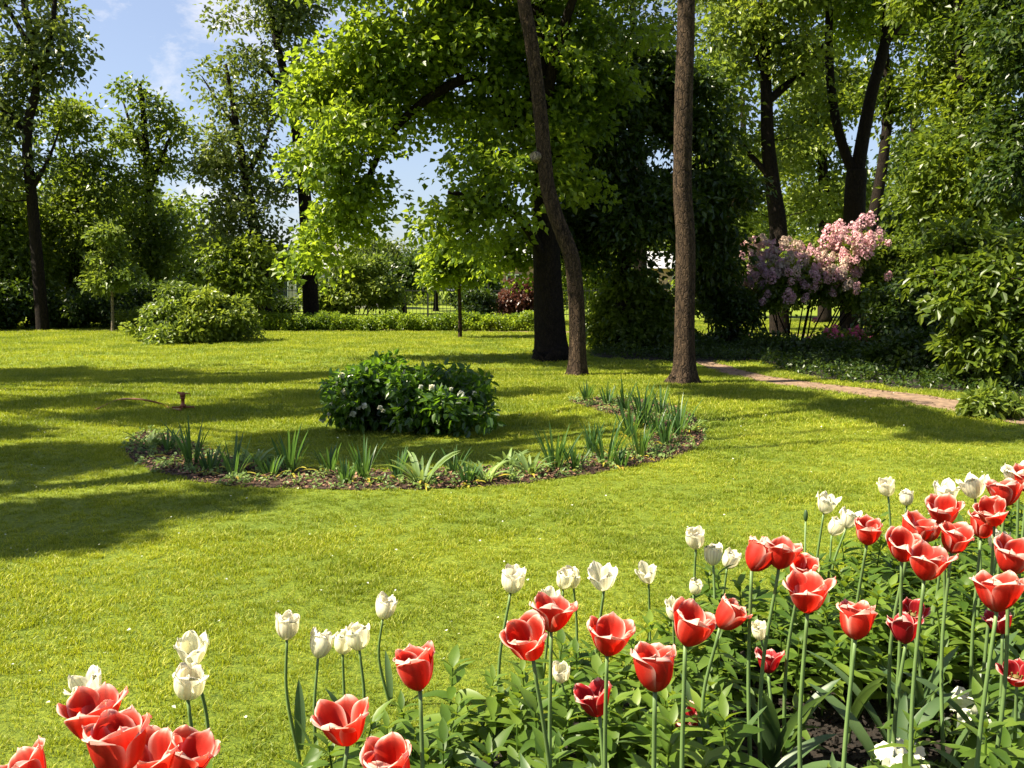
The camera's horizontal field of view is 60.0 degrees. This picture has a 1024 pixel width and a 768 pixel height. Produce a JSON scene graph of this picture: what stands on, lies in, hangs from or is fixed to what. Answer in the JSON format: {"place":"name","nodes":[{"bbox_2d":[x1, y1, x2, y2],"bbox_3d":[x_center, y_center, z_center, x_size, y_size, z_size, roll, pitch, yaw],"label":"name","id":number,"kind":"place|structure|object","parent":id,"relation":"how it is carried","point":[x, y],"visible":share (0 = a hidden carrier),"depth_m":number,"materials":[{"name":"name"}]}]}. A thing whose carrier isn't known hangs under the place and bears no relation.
{"place":"outdoors","nodes":[
{"label":"outdoors","id":0,"kind":"place"},
{"bbox_2d":[125,399,702,489],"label":"soil","id":1,"kind":"structure","parent":0,"point":[270,483],"depth_m":5.96,"materials":[{"name":"brown soil"}]},
{"bbox_2d":[154,415,230,467],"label":"daffodil clump","id":2,"kind":"object","parent":1,"relation":"on","point":[185,449],"visible":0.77,"depth_m":6.29,"materials":[{"name":"green plant"}]},
{"bbox_2d":[268,424,317,477],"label":"daffodil clump","id":3,"kind":"object","parent":1,"relation":"on","point":[290,462],"visible":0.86,"depth_m":5.99,"materials":[{"name":"green plant"}]},
{"bbox_2d":[120,392,706,489],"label":"seedlings","id":4,"kind":"object","parent":1,"relation":"on","point":[654,452],"visible":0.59,"depth_m":6.21,"materials":[{"name":"green plant"}]},
{"bbox_2d":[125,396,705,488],"bbox_3d":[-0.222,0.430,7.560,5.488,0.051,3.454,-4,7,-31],"label":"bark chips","id":5,"kind":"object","parent":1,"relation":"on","point":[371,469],"visible":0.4,"depth_m":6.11,"materials":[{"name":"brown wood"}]},
{"bbox_2d":[382,449,459,490],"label":"daffodil clump","id":6,"kind":"object","parent":1,"relation":"on","point":[416,470],"visible":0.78,"depth_m":5.73,"materials":[{"name":"green plant"}]},
{"bbox_2d":[533,423,582,472],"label":"daffodil clump","id":7,"kind":"object","parent":1,"relation":"on","point":[558,457],"visible":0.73,"depth_m":6.12,"materials":[{"name":"green plant"}]},
{"bbox_2d":[0,291,1023,767],"bbox_3d":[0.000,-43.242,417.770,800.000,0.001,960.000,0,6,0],"label":"lawn","id":8,"kind":"structure","parent":0,"point":[276,655],"depth_m":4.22,"materials":[{"name":"green plant"}]},
{"bbox_2d":[0,277,32,329],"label":"dark shrub","id":9,"kind":"object","parent":8,"relation":"on","point":[6,295],"visible":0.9,"depth_m":27.06,"materials":[{"name":"green plant"}]},
{"bbox_2d":[0,735,46,767],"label":"tulip","id":10,"kind":"object","parent":8,"relation":"on","point":[28,757],"visible":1,"depth_m":1.58,"materials":[{"name":"red plant"}]},
{"bbox_2d":[0,285,70,328],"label":"dark shrub","id":11,"kind":"object","parent":8,"relation":"on","point":[27,301],"visible":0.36,"depth_m":27.52,"materials":[{"name":"green plant"}]},
{"bbox_2d":[0,177,76,325],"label":"park tree","id":12,"kind":"object","parent":8,"relation":"on","point":[15,258],"visible":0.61,"depth_m":28.35,"materials":[{"name":"green plant"}]},
{"bbox_2d":[0,0,104,329],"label":"park tree","id":13,"kind":"object","parent":8,"relation":"on","point":[36,48],"visible":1,"depth_m":26.25,"materials":[{"name":"green plant"}]},
{"bbox_2d":[28,287,119,328],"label":"dark shrub","id":14,"kind":"object","parent":8,"relation":"on","point":[78,309],"visible":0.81,"depth_m":27.89,"materials":[{"name":"green plant"}]},
{"bbox_2d":[9,89,143,300],"bbox_3d":[-15.469,-5.970,30.512,5.384,8.044,3.985,0,6,0],"label":"park tree","id":15,"kind":"object","parent":8,"relation":"on","point":[63,228],"visible":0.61,"depth_m":29.88,"materials":[{"name":"green plant"}]},
{"bbox_2d":[74,218,150,331],"bbox_3d":[-11.830,-3.201,26.284,2.277,3.404,1.584,2,6,18],"label":"young tree","id":16,"kind":"object","parent":8,"relation":"on","point":[107,275],"visible":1,"depth_m":26.03,"materials":[{"name":"green plant"}]},
{"bbox_2d":[95,283,164,327],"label":"dark shrub","id":17,"kind":"object","parent":8,"relation":"on","point":[130,299],"visible":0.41,"depth_m":28.49,"materials":[{"name":"green plant"}]},
{"bbox_2d":[88,70,213,286],"bbox_3d":[-13.358,-6.690,32.212,5.223,9.142,3.784,0,6,0],"label":"park tree","id":18,"kind":"object","parent":8,"relation":"on","point":[153,253],"visible":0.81,"depth_m":31.89,"materials":[{"name":"green plant"}]},
{"bbox_2d":[172,661,208,726],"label":"tulip","id":19,"kind":"object","parent":8,"relation":"on","point":[190,679],"visible":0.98,"depth_m":1.74,"materials":[{"name":"white plant"}]},
{"bbox_2d":[118,280,266,344],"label":"broad shrub","id":20,"kind":"object","parent":8,"relation":"on","point":[182,311],"visible":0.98,"depth_m":20.72,"materials":[{"name":"green plant"}]},
{"bbox_2d":[173,629,212,767],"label":"tulip","id":21,"kind":"object","parent":8,"relation":"on","point":[190,646],"visible":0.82,"depth_m":2.07,"materials":[{"name":"white plant"}]},
{"bbox_2d":[193,227,285,312],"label":"bush","id":22,"kind":"object","parent":8,"relation":"on","point":[233,269],"visible":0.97,"depth_m":26.53,"materials":[{"name":"green plant"}]},
{"bbox_2d":[176,54,303,312],"bbox_3d":[-8.812,-6.069,28.396,4.128,8.659,3.314,0,6,0],"label":"park tree","id":23,"kind":"object","parent":8,"relation":"on","point":[215,164],"visible":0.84,"depth_m":28.14,"materials":[{"name":"green plant"}]},
{"bbox_2d":[192,0,353,315],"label":"park tree","id":24,"kind":"object","parent":8,"relation":"on","point":[282,18],"visible":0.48,"depth_m":28.84,"materials":[{"name":"green plant"}]},
{"bbox_2d":[275,609,305,762],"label":"tulip","id":25,"kind":"object","parent":8,"relation":"on","point":[287,624],"visible":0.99,"depth_m":2.32,"materials":[{"name":"white plant"}]},
{"bbox_2d":[290,627,335,767],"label":"tulip","id":26,"kind":"object","parent":8,"relation":"on","point":[321,644],"visible":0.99,"depth_m":2.30,"materials":[{"name":"white plant"}]},
{"bbox_2d":[293,249,412,317],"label":"round shrub","id":27,"kind":"object","parent":8,"relation":"on","point":[373,285],"visible":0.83,"depth_m":32.35,"materials":[{"name":"green plant"}]},
{"bbox_2d":[345,621,372,758],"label":"tulip","id":28,"kind":"object","parent":8,"relation":"on","point":[357,636],"visible":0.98,"depth_m":2.29,"materials":[{"name":"white plant"}]},
{"bbox_2d":[339,235,415,261],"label":"distant tree","id":29,"kind":"object","parent":8,"relation":"on","point":[390,250],"visible":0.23,"depth_m":56.62,"materials":[{"name":"green plant"}]},
{"bbox_2d":[375,591,397,705],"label":"tulip","id":30,"kind":"object","parent":8,"relation":"on","point":[385,605],"visible":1,"depth_m":2.63,"materials":[{"name":"white plant"}]},
{"bbox_2d":[251,309,533,330],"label":"clipped hedge","id":31,"kind":"object","parent":8,"relation":"on","point":[472,321],"visible":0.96,"depth_m":26.53,"materials":[{"name":"green plant"}]},
{"bbox_2d":[314,349,505,437],"bbox_3d":[-0.917,0.072,8.110,1.743,0.768,1.793,0,6,0],"label":"peony bush","id":32,"kind":"object","parent":8,"relation":"on","point":[375,392],"visible":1,"depth_m":7.64,"materials":[{"name":"green plant"}]},
{"bbox_2d":[376,247,448,313],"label":"distant tree","id":33,"kind":"object","parent":8,"relation":"on","point":[404,269],"visible":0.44,"depth_m":44.70,"materials":[{"name":"green plant"}]},
{"bbox_2d":[413,236,498,337],"bbox_3d":[-1.420,-2.572,22.804,2.354,2.885,2.055,0,6,0],"label":"young tree","id":34,"kind":"object","parent":8,"relation":"on","point":[438,275],"visible":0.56,"depth_m":22.46,"materials":[{"name":"green plant"}]},
{"bbox_2d":[449,284,504,315],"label":"dark bush","id":35,"kind":"object","parent":8,"relation":"on","point":[481,303],"visible":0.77,"depth_m":32.86,"materials":[{"name":"green plant"}]},
{"bbox_2d":[267,0,701,361],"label":"maple tree","id":36,"kind":"object","parent":8,"relation":"on","point":[387,70],"visible":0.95,"depth_m":14.85,"materials":[{"name":"green plant"}]},
{"bbox_2d":[0,318,1023,427],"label":"grass","id":37,"kind":"structure","parent":8,"relation":"on","point":[99,379],"depth_m":11.60,"materials":[{"name":"green plant"}]},
{"bbox_2d":[0,158,1023,305],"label":"wood","id":38,"kind":"object","parent":8,"relation":"on","point":[191,213],"visible":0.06,"depth_m":73.20,"materials":[{"name":"green plant"}]},
{"bbox_2d":[494,276,533,316],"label":"red leaved shrub","id":39,"kind":"object","parent":8,"relation":"on","point":[518,302],"visible":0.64,"depth_m":33.24,"materials":[{"name":"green plant"}]},
{"bbox_2d":[517,0,588,375],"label":"slim tree","id":40,"kind":"object","parent":8,"relation":"on","point":[541,156],"visible":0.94,"depth_m":12.56,"materials":[{"name":"brown plant"}]},
{"bbox_2d":[520,15,777,350],"bbox_3d":[2.668,-3.896,17.797,5.392,6.589,4.111,0,6,0],"label":"chestnut tree","id":41,"kind":"object","parent":8,"relation":"on","point":[640,217],"visible":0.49,"depth_m":17.12,"materials":[{"name":"green plant"}]},
{"bbox_2d":[578,0,753,274],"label":"park tree","id":42,"kind":"object","parent":8,"relation":"on","point":[655,8],"visible":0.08,"depth_m":32.77,"materials":[{"name":"green plant"}]},
{"bbox_2d":[664,0,701,384],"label":"slim tree","id":43,"kind":"object","parent":8,"relation":"on","point":[684,369],"visible":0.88,"depth_m":11.47,"materials":[{"name":"brown plant"}]},
{"bbox_2d":[668,0,861,332],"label":"park tree","id":44,"kind":"object","parent":8,"relation":"on","point":[764,27],"visible":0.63,"depth_m":24.23,"materials":[{"name":"green plant"}]},
{"bbox_2d":[747,29,906,322],"bbox_3d":[11.324,-7.538,32.523,5.606,10.717,4.490,0,6,0],"label":"park tree","id":45,"kind":"object","parent":8,"relation":"on","point":[822,164],"visible":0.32,"depth_m":31.83,"materials":[{"name":"green plant"}]},
{"bbox_2d":[732,210,931,338],"bbox_3d":[7.077,-2.412,20.449,4.904,3.088,3.099,-1,6,-12],"label":"lilac bush","id":46,"kind":"object","parent":8,"relation":"on","point":[847,270],"visible":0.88,"depth_m":19.68,"materials":[{"name":"pink plant"}]},
{"bbox_2d":[786,1,947,325],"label":"park tree","id":47,"kind":"object","parent":8,"relation":"on","point":[887,101],"visible":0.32,"depth_m":29.17,"materials":[{"name":"green plant"}]},
{"bbox_2d":[767,0,972,330],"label":"park tree","id":48,"kind":"object","parent":8,"relation":"on","point":[862,19],"visible":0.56,"depth_m":25.28,"materials":[{"name":"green plant"}]},
{"bbox_2d":[872,102,957,256],"bbox_3d":[16.434,-7.271,35.653,6.788,9.534,5.072,0,6,0],"label":"park tree","id":49,"kind":"object","parent":8,"relation":"on","point":[891,165],"visible":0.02,"depth_m":34.96,"materials":[{"name":"green plant"}]},
{"bbox_2d":[871,0,1023,273],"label":"park tree","id":50,"kind":"object","parent":8,"relation":"on","point":[953,83],"visible":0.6,"depth_m":21.22,"materials":[{"name":"green plant"}]},
{"bbox_2d":[943,0,1023,286],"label":"park tree","id":51,"kind":"object","parent":8,"relation":"on","point":[1003,32],"visible":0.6,"depth_m":16.62,"materials":[{"name":"green plant"}]},
{"bbox_2d":[954,377,1023,420],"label":"plant","id":52,"kind":"object","parent":8,"relation":"on","point":[989,401],"visible":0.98,"depth_m":8.56,"materials":[{"name":"green plant"}]},
{"bbox_2d":[0,0,1023,290],"label":"sky","id":53,"kind":"structure","parent":0,"point":[157,40],"materials":[{"name":"blue"}]},
{"bbox_2d":[469,587,1007,767],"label":"soil","id":54,"kind":"structure","parent":0,"point":[817,755],"depth_m":2.53,"materials":[{"name":"brown soil"}]},
{"bbox_2d":[56,682,128,767],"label":"tulip","id":55,"kind":"object","parent":54,"relation":"on","point":[84,706],"visible":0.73,"depth_m":1.38,"materials":[{"name":"red plant"}]},
{"bbox_2d":[82,705,151,767],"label":"tulip","id":56,"kind":"object","parent":54,"relation":"on","point":[113,738],"visible":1,"depth_m":1.17,"materials":[{"name":"red plant"}]},
{"bbox_2d":[133,725,178,767],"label":"tulip","id":57,"kind":"object","parent":54,"relation":"on","point":[158,752],"visible":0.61,"depth_m":1.32,"materials":[{"name":"red plant"}]},
{"bbox_2d":[171,724,220,767],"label":"tulip","id":58,"kind":"object","parent":54,"relation":"on","point":[197,749],"visible":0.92,"depth_m":1.54,"materials":[{"name":"red plant"}]},
{"bbox_2d":[310,694,368,767],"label":"tulip","id":59,"kind":"object","parent":54,"relation":"on","point":[340,722],"visible":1,"depth_m":1.47,"materials":[{"name":"red plant"}]},
{"bbox_2d":[359,732,411,767],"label":"tulip","id":60,"kind":"object","parent":54,"relation":"on","point":[392,750],"visible":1,"depth_m":1.31,"materials":[{"name":"red plant"}]},
{"bbox_2d":[393,640,434,767],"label":"tulip","id":61,"kind":"object","parent":54,"relation":"on","point":[414,665],"visible":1,"depth_m":1.49,"materials":[{"name":"red plant"}]},
{"bbox_2d":[475,563,525,760],"bbox_3d":[-0.036,0.740,2.313,0.146,0.559,0.068,1,6,14],"label":"tulip","id":62,"kind":"object","parent":54,"relation":"on","point":[512,578],"visible":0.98,"depth_m":2.28,"materials":[{"name":"white plant"}]},
{"bbox_2d":[499,609,551,767],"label":"tulip","id":63,"kind":"object","parent":54,"relation":"on","point":[523,636],"visible":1,"depth_m":1.58,"materials":[{"name":"red plant"}]},
{"bbox_2d":[464,592,597,767],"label":"tulip","id":64,"kind":"object","parent":54,"relation":"on","point":[555,612],"visible":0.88,"depth_m":1.79,"materials":[{"name":"red plant"}]},
{"bbox_2d":[533,677,612,767],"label":"tulip","id":65,"kind":"object","parent":54,"relation":"on","point":[590,698],"visible":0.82,"depth_m":1.79,"materials":[{"name":"red plant"}]},
{"bbox_2d":[587,560,617,652],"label":"tulip","id":66,"kind":"object","parent":54,"relation":"on","point":[601,578],"visible":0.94,"depth_m":2.43,"materials":[{"name":"white plant"}]},
{"bbox_2d":[586,611,635,767],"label":"tulip","id":67,"kind":"object","parent":54,"relation":"on","point":[611,633],"visible":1,"depth_m":1.74,"materials":[{"name":"red plant"}]},
{"bbox_2d":[281,494,1023,767],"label":"border foliage","id":68,"kind":"object","parent":54,"relation":"on","point":[448,739],"visible":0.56,"depth_m":2.33,"materials":[{"name":"green plant"}]},
{"bbox_2d":[630,641,675,767],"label":"tulip","id":69,"kind":"object","parent":54,"relation":"on","point":[653,664],"visible":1,"depth_m":1.39,"materials":[{"name":"red plant"}]},
{"bbox_2d":[672,596,715,767],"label":"tulip","id":70,"kind":"object","parent":54,"relation":"on","point":[694,624],"visible":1,"depth_m":1.60,"materials":[{"name":"red plant"}]},
{"bbox_2d":[680,593,766,766],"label":"tulip","id":71,"kind":"object","parent":54,"relation":"on","point":[731,614],"visible":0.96,"depth_m":2.04,"materials":[{"name":"red plant"}]},
{"bbox_2d":[711,535,836,767],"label":"tulip","id":72,"kind":"object","parent":54,"relation":"on","point":[758,556],"visible":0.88,"depth_m":2.04,"materials":[{"name":"red plant"}]},
{"bbox_2d":[731,647,824,767],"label":"tulip","id":73,"kind":"object","parent":54,"relation":"on","point":[774,738],"visible":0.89,"depth_m":2.23,"materials":[{"name":"green plant"}]},
{"bbox_2d":[726,535,855,767],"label":"tulip","id":74,"kind":"object","parent":54,"relation":"on","point":[785,551],"visible":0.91,"depth_m":2.03,"materials":[{"name":"red plant"}]},
{"bbox_2d":[768,569,836,767],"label":"tulip","id":75,"kind":"object","parent":54,"relation":"on","point":[809,590],"visible":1,"depth_m":1.80,"materials":[{"name":"red plant"}]},
{"bbox_2d":[782,552,840,757],"bbox_3d":[0.776,0.718,2.276,0.217,0.610,0.115,-3,7,-24],"label":"tulip","id":76,"kind":"object","parent":54,"relation":"on","point":[804,562],"visible":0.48,"depth_m":2.27,"materials":[{"name":"red plant"}]},
{"bbox_2d":[764,598,877,767],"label":"tulip","id":77,"kind":"object","parent":54,"relation":"on","point":[857,620],"visible":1,"depth_m":1.72,"materials":[{"name":"red plant"}]},
{"bbox_2d":[847,514,886,743],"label":"tulip","id":78,"kind":"object","parent":54,"relation":"on","point":[868,530],"visible":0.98,"depth_m":2.34,"materials":[{"name":"red plant"}]},
{"bbox_2d":[798,510,949,742],"bbox_3d":[0.935,0.663,2.333,0.395,0.709,0.126,4,7,35],"label":"tulip","id":79,"kind":"object","parent":54,"relation":"on","point":[916,521],"visible":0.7,"depth_m":2.30,"materials":[{"name":"red plant"}]},
{"bbox_2d":[807,526,954,764],"bbox_3d":[0.965,0.680,2.202,0.374,0.701,0.248,0,6,0],"label":"tulip","id":80,"kind":"object","parent":54,"relation":"on","point":[898,539],"visible":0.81,"depth_m":2.18,"materials":[{"name":"red plant"}]},
{"bbox_2d":[864,737,947,767],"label":"pansy plant","id":81,"kind":"object","parent":54,"relation":"on","point":[885,757],"visible":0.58,"depth_m":2.17,"materials":[{"name":"white plant"}]},
{"bbox_2d":[886,612,928,757],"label":"tulip","id":82,"kind":"object","parent":54,"relation":"on","point":[903,627],"visible":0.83,"depth_m":2.17,"materials":[{"name":"red plant"}]},
{"bbox_2d":[858,493,971,734],"bbox_3d":[1.072,0.653,2.384,0.310,0.718,0.156,0,6,0],"label":"tulip","id":83,"kind":"object","parent":54,"relation":"on","point":[948,507],"visible":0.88,"depth_m":2.40,"materials":[{"name":"red plant"}]},
{"bbox_2d":[872,540,958,767],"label":"tulip","id":84,"kind":"object","parent":54,"relation":"on","point":[928,562],"visible":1,"depth_m":1.95,"materials":[{"name":"red plant"}]},
{"bbox_2d":[877,597,958,714],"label":"tulip","id":85,"kind":"object","parent":54,"relation":"on","point":[910,607],"visible":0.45,"depth_m":2.43,"materials":[{"name":"green plant"}]},
{"bbox_2d":[927,686,991,744],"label":"pansy plant","id":86,"kind":"object","parent":54,"relation":"on","point":[961,701],"visible":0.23,"depth_m":2.41,"materials":[{"name":"white plant"}]},
{"bbox_2d":[903,609,1023,747],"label":"tulip","id":87,"kind":"object","parent":54,"relation":"on","point":[988,618],"visible":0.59,"depth_m":2.27,"materials":[{"name":"red plant"}]},
{"bbox_2d":[955,472,989,687],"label":"tulip","id":88,"kind":"object","parent":54,"relation":"on","point":[972,486],"visible":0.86,"depth_m":2.71,"materials":[{"name":"white plant"}]},
{"bbox_2d":[939,521,1023,767],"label":"tulip","id":89,"kind":"object","parent":54,"relation":"on","point":[956,538],"visible":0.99,"depth_m":2.23,"materials":[{"name":"red plant"}]},
{"bbox_2d":[969,495,1008,726],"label":"tulip","id":90,"kind":"object","parent":54,"relation":"on","point":[990,511],"visible":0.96,"depth_m":2.40,"materials":[{"name":"red plant"}]},
{"bbox_2d":[968,509,1018,687],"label":"tulip","id":91,"kind":"object","parent":54,"relation":"on","point":[982,529],"visible":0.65,"depth_m":2.46,"materials":[{"name":"red plant"}]},
{"bbox_2d":[963,478,1023,664],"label":"tulip","id":92,"kind":"object","parent":54,"relation":"on","point":[1009,490],"visible":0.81,"depth_m":2.59,"materials":[{"name":"red plant"}]},
{"bbox_2d":[969,570,1023,767],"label":"tulip","id":93,"kind":"object","parent":54,"relation":"on","point":[1000,592],"visible":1,"depth_m":1.77,"materials":[{"name":"red plant"}]},
{"bbox_2d":[993,532,1023,767],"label":"tulip","id":94,"kind":"object","parent":54,"relation":"on","point":[1009,552],"visible":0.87,"depth_m":2.01,"materials":[{"name":"red plant"}]},
{"bbox_2d":[995,657,1023,760],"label":"tulip","id":95,"kind":"object","parent":54,"relation":"on","point":[1015,678],"visible":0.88,"depth_m":2.12,"materials":[{"name":"red plant"}]},
{"bbox_2d":[590,350,1023,398],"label":"soil","id":96,"kind":"structure","parent":0,"point":[812,374],"depth_m":13.22,"materials":[{"name":"brown soil"}]},
{"bbox_2d":[584,262,674,350],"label":"tall shrub","id":97,"kind":"object","parent":96,"relation":"on","point":[645,321],"visible":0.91,"depth_m":17.92,"materials":[{"name":"green plant"}]},
{"bbox_2d":[659,225,766,342],"bbox_3d":[4.358,-2.333,19.397,2.432,3.150,1.782,0,6,0],"label":"tall shrub","id":98,"kind":"object","parent":96,"relation":"on","point":[733,307],"visible":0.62,"depth_m":19.10,"materials":[{"name":"green plant"}]},
{"bbox_2d":[588,338,1023,396],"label":"ground cover","id":99,"kind":"object","parent":96,"relation":"on","point":[931,376],"visible":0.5,"depth_m":13.48,"materials":[{"name":"green plant"}]},
{"bbox_2d":[738,328,876,357],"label":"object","id":100,"kind":"object","parent":96,"relation":"on","point":[818,342],"visible":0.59,"depth_m":16.69,"materials":[{"name":"green plant"}]},
{"bbox_2d":[840,343,910,369],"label":"dark shrub","id":101,"kind":"object","parent":96,"relation":"on","point":[875,354],"visible":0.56,"depth_m":13.88,"materials":[{"name":"green plant"}]},
{"bbox_2d":[850,269,965,345],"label":"dark shrub","id":102,"kind":"object","parent":96,"relation":"on","point":[893,316],"visible":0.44,"depth_m":15.26,"materials":[{"name":"green plant"}]},
{"bbox_2d":[882,320,968,372],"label":"dark shrub","id":103,"kind":"object","parent":96,"relation":"on","point":[909,347],"visible":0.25,"depth_m":13.45,"materials":[{"name":"green plant"}]},
{"bbox_2d":[895,213,1023,388],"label":"leaved bush","id":104,"kind":"object","parent":96,"relation":"on","point":[987,303],"visible":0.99,"depth_m":11.06,"materials":[{"name":"green plant"}]},
{"bbox_2d":[696,361,1023,423],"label":"path","id":105,"kind":"structure","parent":0,"point":[927,401],"depth_m":10.95,"materials":[{"name":"beige gravel"}]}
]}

